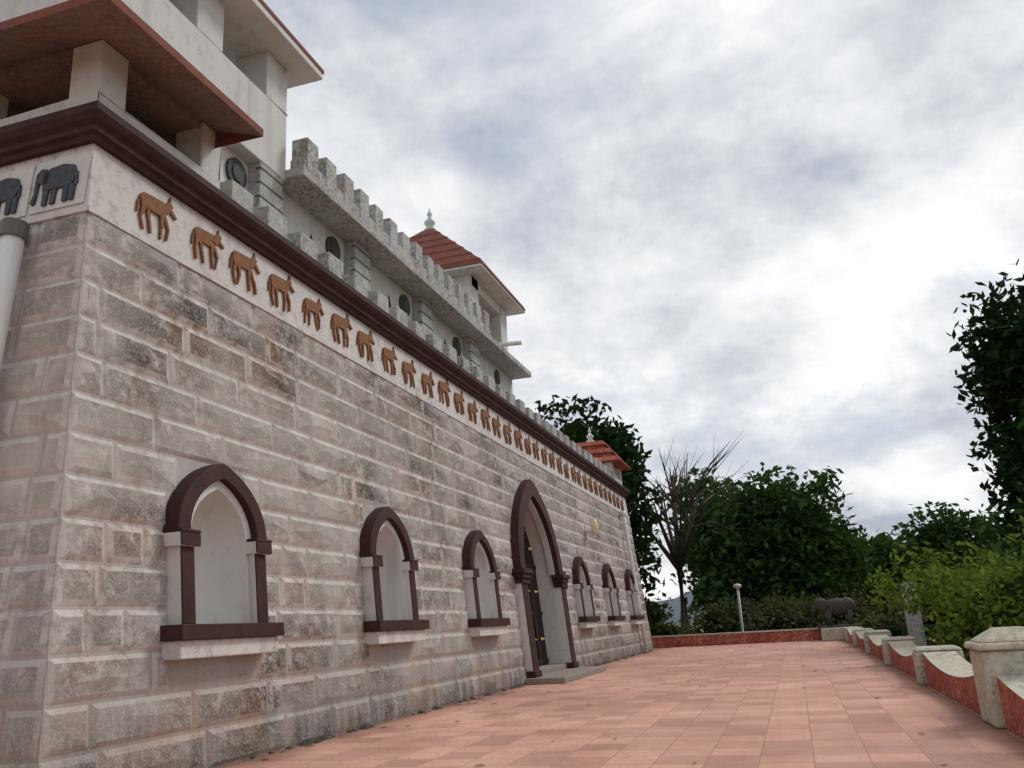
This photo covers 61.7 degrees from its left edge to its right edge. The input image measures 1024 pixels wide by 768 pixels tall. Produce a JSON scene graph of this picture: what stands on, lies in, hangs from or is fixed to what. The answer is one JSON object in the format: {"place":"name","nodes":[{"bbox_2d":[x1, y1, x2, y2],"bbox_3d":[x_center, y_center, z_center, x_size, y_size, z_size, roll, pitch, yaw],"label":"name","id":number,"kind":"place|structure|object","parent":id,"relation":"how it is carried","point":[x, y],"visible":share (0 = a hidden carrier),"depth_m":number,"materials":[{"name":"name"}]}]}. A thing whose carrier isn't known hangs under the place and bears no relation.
{"place":"outdoors","nodes":[
{"label":"outdoors","id":0,"kind":"place"},
{"bbox_2d":[0,215,79,753],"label":"stone blocks","id":1,"kind":"structure","parent":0,"point":[17,683],"depth_m":5.30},
{"bbox_2d":[0,212,86,767],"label":"block wall margins","id":2,"kind":"object","parent":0,"point":[40,664],"depth_m":5.21,"materials":[{"name":"grey stone"}]},
{"bbox_2d":[0,0,322,180],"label":"corner tower","id":3,"kind":"structure","parent":0,"point":[251,60],"depth_m":9.30,"materials":[{"name":"white paint"}]},
{"bbox_2d":[259,0,323,73],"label":"roof edge","id":4,"kind":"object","parent":3,"relation":"on","point":[283,26],"depth_m":9.76,"materials":[{"name":"red paint"}]},
{"bbox_2d":[39,213,652,767],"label":"wall block margins","id":5,"kind":"object","parent":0,"point":[59,649],"depth_m":7.05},
{"bbox_2d":[49,216,652,767],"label":"stone wall","id":6,"kind":"structure","parent":0,"point":[91,678],"depth_m":7.10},
{"bbox_2d":[163,481,638,670],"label":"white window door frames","id":7,"kind":"structure","parent":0,"point":[247,550],"depth_m":9.14,"materials":[{"name":"white paint"}]},
{"bbox_2d":[161,619,642,659],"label":"window sill bases","id":8,"kind":"object","parent":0,"point":[187,649],"depth_m":6.35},
{"bbox_2d":[584,526,591,537],"bbox_3d":[1.694,3.214,18.664,0.203,0.260,0.120,-8,-17,16],"label":"wall lamp bracket","id":9,"kind":"object","parent":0,"point":[587,531],"depth_m":18.64,"materials":[{"name":"white metal"}]},
{"bbox_2d":[591,519,597,534],"bbox_3d":[1.796,3.108,18.658,0.170,0.330,0.170,-8,-17,16],"label":"wall lamp","id":10,"kind":"object","parent":9,"relation":"attached to","point":[594,526],"depth_m":18.60,"materials":[{"name":"beige glass"}]},
{"bbox_2d":[603,462,621,484],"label":"wall","id":11,"kind":"structure","parent":0,"point":[618,475],"depth_m":24.61,"materials":[{"name":"white paint"}]},
{"bbox_2d":[218,640,1023,767],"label":"terrace paving","id":12,"kind":"structure","parent":0,"point":[757,705],"depth_m":6.90,"materials":[{"name":"tile"}]},
{"bbox_2d":[191,492,614,663],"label":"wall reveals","id":13,"kind":"object","parent":12,"relation":"on","point":[217,581],"depth_m":6.67,"materials":[{"name":"white paint"}]},
{"bbox_2d":[0,212,87,763],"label":"mortar joints","id":14,"kind":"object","parent":13,"relation":"attached to","point":[17,611],"depth_m":5.20,"materials":[{"name":"beige concrete"}]},
{"bbox_2d":[0,143,629,517],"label":"frieze band","id":15,"kind":"object","parent":13,"relation":"on","point":[115,187],"visible":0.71,"depth_m":7.54,"materials":[{"name":"white paint"}]},
{"bbox_2d":[0,151,91,220],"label":"frieze elephant panels","id":16,"kind":"object","parent":15,"relation":"on","point":[80,161],"visible":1,"depth_m":6.03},
{"bbox_2d":[0,164,78,214],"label":"frieze elephants","id":17,"kind":"object","parent":16,"relation":"on","point":[64,177],"visible":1,"depth_m":6.01,"materials":[{"name":"grey stone"}]},
{"bbox_2d":[0,100,629,498],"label":"cornice","id":18,"kind":"structure","parent":15,"relation":"on","point":[102,126],"depth_m":7.37,"materials":[{"name":"brown paint"}]},
{"bbox_2d":[0,40,220,189],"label":"balcony wall","id":19,"kind":"structure","parent":18,"relation":"on","point":[99,72],"depth_m":6.36,"materials":[{"name":"white paint"}]},
{"bbox_2d":[0,0,263,147],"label":"corner kiosk eave","id":20,"kind":"object","parent":19,"relation":"on","point":[139,21],"visible":0.14,"depth_m":6.21,"materials":[{"name":"paint"}]},
{"bbox_2d":[0,0,261,147],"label":"balcony soffit","id":21,"kind":"structure","parent":18,"relation":"on","point":[169,96],"depth_m":6.56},
{"bbox_2d":[220,180,615,479],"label":"parapet merlons","id":22,"kind":"object","parent":18,"relation":"on","point":[267,215],"visible":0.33,"depth_m":10.35,"materials":[{"name":"concrete"}]},
{"bbox_2d":[576,440,631,470],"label":"pavilion roof","id":23,"kind":"structure","parent":22,"relation":"on","point":[601,451],"depth_m":24.10,"materials":[{"name":"red tile"}]},
{"bbox_2d":[424,208,593,441],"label":"finials","id":24,"kind":"object","parent":23,"relation":"on","point":[429,222],"visible":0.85,"depth_m":18.23,"materials":[{"name":"white paint"}]},
{"bbox_2d":[135,192,623,510],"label":"animal reliefs","id":25,"kind":"object","parent":15,"relation":"on","point":[161,210],"visible":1,"depth_m":9.05,"materials":[{"name":"brown stone"}]},
{"bbox_2d":[0,234,648,652],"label":"down pipes","id":26,"kind":"object","parent":13,"relation":"attached to","point":[10,252],"visible":0.87,"depth_m":5.66,"materials":[{"name":"plastic"}]},
{"bbox_2d":[0,217,29,244],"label":"pipe cap","id":27,"kind":"object","parent":26,"relation":"on","point":[16,226],"visible":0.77,"depth_m":5.73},
{"bbox_2d":[38,214,651,767],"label":"sheet joint","id":28,"kind":"object","parent":13,"relation":"attached to","point":[206,672],"depth_m":6.62,"materials":[{"name":"beige concrete"}]},
{"bbox_2d":[160,463,644,677],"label":"brown window door frames","id":29,"kind":"structure","parent":13,"relation":"attached to","point":[191,487],"depth_m":8.54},
{"bbox_2d":[524,525,548,665],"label":"door leaves","id":30,"kind":"object","parent":13,"relation":"attached to","point":[537,614],"visible":0.15,"depth_m":15.02,"materials":[{"name":"wood"}]},
{"bbox_2d":[529,547,544,640],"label":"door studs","id":31,"kind":"object","parent":30,"relation":"attached to","point":[542,638],"depth_m":15.08,"materials":[{"name":"gold metal"}]},
{"bbox_2d":[249,650,650,758],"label":"wall base stones","id":32,"kind":"object","parent":12,"relation":"on","point":[324,738],"visible":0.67,"depth_m":7.81,"materials":[{"name":"grey stone"}]},
{"bbox_2d":[524,663,606,684],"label":"step","id":33,"kind":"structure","parent":12,"relation":"on","point":[562,673],"depth_m":13.49,"materials":[{"name":"grey concrete"}]},
{"bbox_2d":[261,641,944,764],"bbox_3d":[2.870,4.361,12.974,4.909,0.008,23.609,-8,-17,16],"label":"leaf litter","id":34,"kind":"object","parent":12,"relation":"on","point":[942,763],"visible":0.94,"depth_m":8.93,"materials":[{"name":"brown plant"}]},
{"bbox_2d":[820,626,1023,728],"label":"parapet wall posts","id":35,"kind":"object","parent":12,"relation":"on","point":[988,667],"visible":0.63,"depth_m":5.79,"materials":[{"name":"beige concrete"}]},
{"bbox_2d":[811,597,861,627],"bbox_3d":[9.123,6.438,24.229,1.288,0.820,0.560,-8,-17,16],"label":"elephant statue","id":36,"kind":"object","parent":35,"relation":"on","point":[839,606],"visible":1,"depth_m":24.07,"materials":[{"name":"stone"}]},
{"bbox_2d":[845,626,1023,651],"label":"parapet post caps","id":37,"kind":"object","parent":35,"relation":"on","point":[1000,638],"visible":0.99,"depth_m":5.84,"materials":[{"name":"beige concrete"}]},
{"bbox_3d":[-3.831,3.429,16.107,8.652,4.250,21.200,-8,-17,16],"label":"roof deck","id":38,"kind":"object","parent":12,"relation":"on","visible":0},
{"bbox_2d":[220,146,512,393],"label":"storey wall","id":39,"kind":"structure","parent":38,"relation":"on","point":[296,215],"depth_m":10.88,"materials":[{"name":"white paint"}]},
{"bbox_2d":[225,157,499,384],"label":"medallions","id":40,"kind":"object","parent":39,"relation":"attached to","point":[235,170],"visible":0.81,"depth_m":10.96,"materials":[{"name":"grey stone"}]},
{"bbox_2d":[247,161,479,368],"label":"pilasters","id":41,"kind":"object","parent":39,"relation":"attached to","point":[265,192],"visible":0.34,"depth_m":11.36,"materials":[{"name":"concrete"}]},
{"bbox_2d":[255,166,479,366],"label":"pilaster grooves","id":42,"kind":"object","parent":41,"relation":"attached to","point":[351,246],"visible":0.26,"depth_m":11.33,"materials":[{"name":"grey paint"}]},
{"bbox_2d":[310,235,445,343],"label":"triangle openings","id":43,"kind":"object","parent":39,"relation":"attached to","point":[388,296],"visible":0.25,"depth_m":12.59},
{"bbox_2d":[282,137,530,379],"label":"battlement parapet","id":44,"kind":"structure","parent":39,"relation":"on","point":[325,194],"depth_m":11.94,"materials":[{"name":"concrete"}]},
{"bbox_2d":[452,274,509,391],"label":"white tower","id":45,"kind":"structure","parent":39,"relation":"on","point":[482,297],"depth_m":17.37,"materials":[{"name":"white paint"}]},
{"bbox_2d":[443,262,524,315],"bbox_3d":[-1.653,-1.721,17.762,3.180,0.110,2.830,-8,-17,16],"label":"roof eave","id":46,"kind":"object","parent":45,"relation":"on","point":[489,283],"depth_m":16.91,"materials":[{"name":"white paint"}]},
{"bbox_2d":[409,229,524,310],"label":"tower roof","id":47,"kind":"structure","parent":46,"relation":"on","point":[442,251],"depth_m":16.91,"materials":[{"name":"red tile"}]},
{"bbox_2d":[499,340,521,346],"bbox_3d":[-0.202,-0.758,16.512,0.804,0.125,0.090,-8,-17,16],"label":"drain spout","id":48,"kind":"object","parent":45,"relation":"attached to","point":[510,343],"visible":0.59,"depth_m":16.43,"materials":[{"name":"plastic"}]},
{"bbox_2d":[263,0,1023,601],"label":"sky","id":49,"kind":"structure","parent":0,"point":[710,222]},
{"bbox_2d":[645,601,678,635],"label":"bush","id":50,"kind":"object","parent":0,"point":[657,618],"visible":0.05,"depth_m":30.43,"materials":[{"name":"green plant"}]},
{"bbox_2d":[657,587,798,623],"bbox_3d":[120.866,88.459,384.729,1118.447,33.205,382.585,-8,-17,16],"label":"distant hills","id":51,"kind":"structure","parent":0,"point":[675,604],"depth_m":574.77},
{"bbox_2d":[703,605,766,632],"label":"bush","id":52,"kind":"object","parent":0,"point":[710,617],"visible":0.34,"depth_m":33.04,"materials":[{"name":"green plant"}]},
{"bbox_2d":[651,629,845,647],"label":"low wall","id":53,"kind":"structure","parent":0,"point":[744,638],"depth_m":25.09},
{"bbox_2d":[651,628,819,637],"bbox_3d":[6.261,7.381,25.390,5.430,0.035,0.360,-8,-17,16],"label":"wall coping","id":54,"kind":"object","parent":53,"relation":"on","point":[735,632],"visible":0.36,"depth_m":25.14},
{"bbox_2d":[729,599,794,629],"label":"bush","id":55,"kind":"object","parent":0,"point":[779,617],"visible":0.3,"depth_m":32.67,"materials":[{"name":"green plant"}]},
{"bbox_2d":[669,613,960,641],"bbox_3d":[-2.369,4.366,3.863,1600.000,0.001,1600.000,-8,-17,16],"label":"ground","id":56,"kind":"structure","parent":0,"point":[702,629],"depth_m":307.11,"materials":[{"name":"plant"}]},
{"bbox_2d":[534,393,667,634],"bbox_3d":[2.063,5.657,28.941,6.656,10.768,6.995,-8,-17,16],"label":"tree","id":57,"kind":"object","parent":56,"relation":"on","point":[617,438],"visible":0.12,"depth_m":28.30,"materials":[{"name":"green plant"}]},
{"bbox_2d":[564,418,585,442],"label":"tree foliage","id":58,"kind":"object","parent":57,"relation":"attached to","point":[573,425],"visible":0.01,"depth_m":29.09,"materials":[{"name":"green plant"}]},
{"bbox_2d":[647,595,696,635],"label":"scrub","id":59,"kind":"object","parent":56,"relation":"on","point":[662,624],"visible":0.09,"depth_m":30.61,"materials":[{"name":"green plant"}]},
{"bbox_2d":[667,618,710,634],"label":"scrub","id":60,"kind":"object","parent":56,"relation":"on","point":[697,629],"visible":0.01,"depth_m":33.52,"materials":[{"name":"green plant"}]},
{"bbox_2d":[635,431,750,634],"bbox_3d":[6.454,6.968,33.924,6.728,10.475,6.554,-8,-17,16],"label":"bare tree trunk","id":61,"kind":"object","parent":56,"relation":"on","point":[678,544],"visible":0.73,"depth_m":33.88,"materials":[{"name":"brown plant"}]},
{"bbox_2d":[678,595,784,633],"bbox_3d":[8.686,10.209,33.636,4.156,3.848,4.035,-8,-17,16],"label":"scrub","id":62,"kind":"object","parent":56,"relation":"on","point":[711,607],"depth_m":33.10,"materials":[{"name":"green plant"}]},
{"bbox_2d":[733,584,743,631],"bbox_3d":[8.022,8.981,29.618,0.266,4.080,0.280,-8,-17,16],"label":"lamp post","id":63,"kind":"object","parent":56,"relation":"on","point":[737,586],"visible":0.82,"depth_m":29.97,"materials":[{"name":"metal"}]},
{"bbox_2d":[708,586,810,630],"bbox_3d":[10.166,10.060,33.790,4.291,4.059,4.994,-8,-17,16],"label":"scrub","id":64,"kind":"object","parent":56,"relation":"on","point":[774,598],"depth_m":33.77,"materials":[{"name":"plant"}]},
{"bbox_2d":[664,462,881,621],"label":"tree","id":65,"kind":"object","parent":56,"relation":"on","point":[706,557],"depth_m":40.01,"materials":[{"name":"green plant"}]},
{"bbox_2d":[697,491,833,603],"bbox_3d":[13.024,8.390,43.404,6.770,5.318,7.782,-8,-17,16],"label":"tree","id":66,"kind":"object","parent":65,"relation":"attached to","point":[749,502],"visible":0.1,"depth_m":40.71,"materials":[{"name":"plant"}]},
{"bbox_2d":[780,578,894,628],"bbox_3d":[12.673,9.752,33.265,4.546,4.105,4.053,-8,-17,16],"label":"scrub","id":67,"kind":"object","parent":56,"relation":"on","point":[861,607],"depth_m":32.82,"materials":[{"name":"green plant"}]},
{"bbox_2d":[833,594,936,643],"bbox_3d":[12.341,8.664,28.158,4.719,3.437,4.329,-8,-17,16],"label":"scrub","id":68,"kind":"object","parent":56,"relation":"on","point":[877,616],"depth_m":27.61,"materials":[{"name":"green plant"}]},
{"bbox_2d":[869,624,935,637],"bbox_3d":[7.785,8.261,27.716,13.000,0.393,0.050,-8,-17,16],"label":"distant railing","id":69,"kind":"object","parent":56,"relation":"on","point":[902,626],"depth_m":26.54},
{"bbox_2d":[864,559,961,642],"bbox_3d":[14.581,8.478,30.076,4.306,4.601,4.301,-8,-17,16],"label":"scrub","id":70,"kind":"object","parent":56,"relation":"on","point":[924,620],"depth_m":29.70,"materials":[{"name":"green plant"}]},
{"bbox_2d":[900,582,926,645],"bbox_3d":[7.990,5.069,16.903,0.200,2.250,0.850,-8,-17,16],"label":"concrete post","id":71,"kind":"object","parent":56,"relation":"on","point":[914,623],"visible":0.29,"depth_m":16.63,"materials":[{"name":"grey concrete"}]},
{"bbox_2d":[836,498,1001,621],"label":"tree","id":72,"kind":"object","parent":56,"relation":"on","point":[955,523],"depth_m":47.75,"materials":[{"name":"green plant"}]},
{"bbox_2d":[864,482,1023,663],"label":"yellow green bush","id":73,"kind":"object","parent":56,"relation":"on","point":[984,573],"depth_m":11.74,"materials":[{"name":"plant"}]},
{"bbox_2d":[941,571,1023,636],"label":"bush","id":74,"kind":"object","parent":73,"relation":"attached to","point":[1019,580],"visible":0.29,"depth_m":11.45,"materials":[{"name":"green plant"}]},
{"bbox_2d":[918,565,969,639],"bbox_3d":[15.795,7.865,27.498,4.828,4.240,4.478,-8,-17,16],"label":"scrub","id":75,"kind":"object","parent":56,"relation":"on","point":[943,590],"depth_m":28.09,"materials":[{"name":"green plant"}]},
{"bbox_2d":[922,557,1022,658],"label":"yellow green bush","id":76,"kind":"object","parent":56,"relation":"on","point":[956,641],"depth_m":14.59,"materials":[{"name":"plant"}]},
{"bbox_2d":[958,505,1022,568],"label":"tree","id":77,"kind":"object","parent":56,"relation":"on","point":[993,537],"visible":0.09,"depth_m":43.81,"materials":[{"name":"green plant"}]},
{"bbox_2d":[975,508,1023,575],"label":"tree","id":78,"kind":"object","parent":56,"relation":"on","point":[1014,546],"visible":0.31,"depth_m":15.22,"materials":[{"name":"green plant"}]},
{"bbox_3d":[16.401,3.154,20.974,5.283,9.646,5.662,-8,-17,16],"label":"tall tree","id":79,"kind":"object","parent":56,"relation":"on","visible":0},
{"bbox_2d":[946,258,1023,561],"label":"tall tree","id":80,"kind":"object","parent":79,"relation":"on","point":[998,364],"visible":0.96,"depth_m":22.50,"materials":[{"name":"green plant"}]},
{"bbox_2d":[795,590,870,628],"bbox_3d":[12.554,9.256,33.488,3.063,2.224,2.759,-8,-17,16],"label":"bush","id":81,"kind":"object","parent":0,"point":[856,593],"visible":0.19,"depth_m":32.77,"materials":[{"name":"plant"}]},
{"bbox_2d":[862,619,936,645],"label":"bush","id":82,"kind":"object","parent":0,"point":[895,632],"visible":0.08,"depth_m":27.09,"materials":[{"name":"green plant"}]},
{"bbox_2d":[870,525,964,600],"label":"tree","id":83,"kind":"object","parent":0,"point":[956,538],"visible":0.03,"depth_m":48.38,"materials":[{"name":"green plant"}]},
{"bbox_2d":[890,588,945,635],"bbox_3d":[14.985,8.035,30.145,3.243,1.871,3.140,-8,-17,16],"label":"bush","id":84,"kind":"object","parent":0,"point":[928,621],"visible":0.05,"depth_m":29.61,"materials":[{"name":"green plant"}]},
{"bbox_2d":[847,629,1023,738],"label":"red parapet walls","id":85,"kind":"structure","parent":0,"point":[962,690],"depth_m":7.16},
{"bbox_2d":[848,628,1023,698],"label":"parapet tops","id":86,"kind":"object","parent":85,"relation":"on","point":[954,663],"visible":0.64,"depth_m":8.43,"materials":[{"name":"beige concrete"}]}
]}

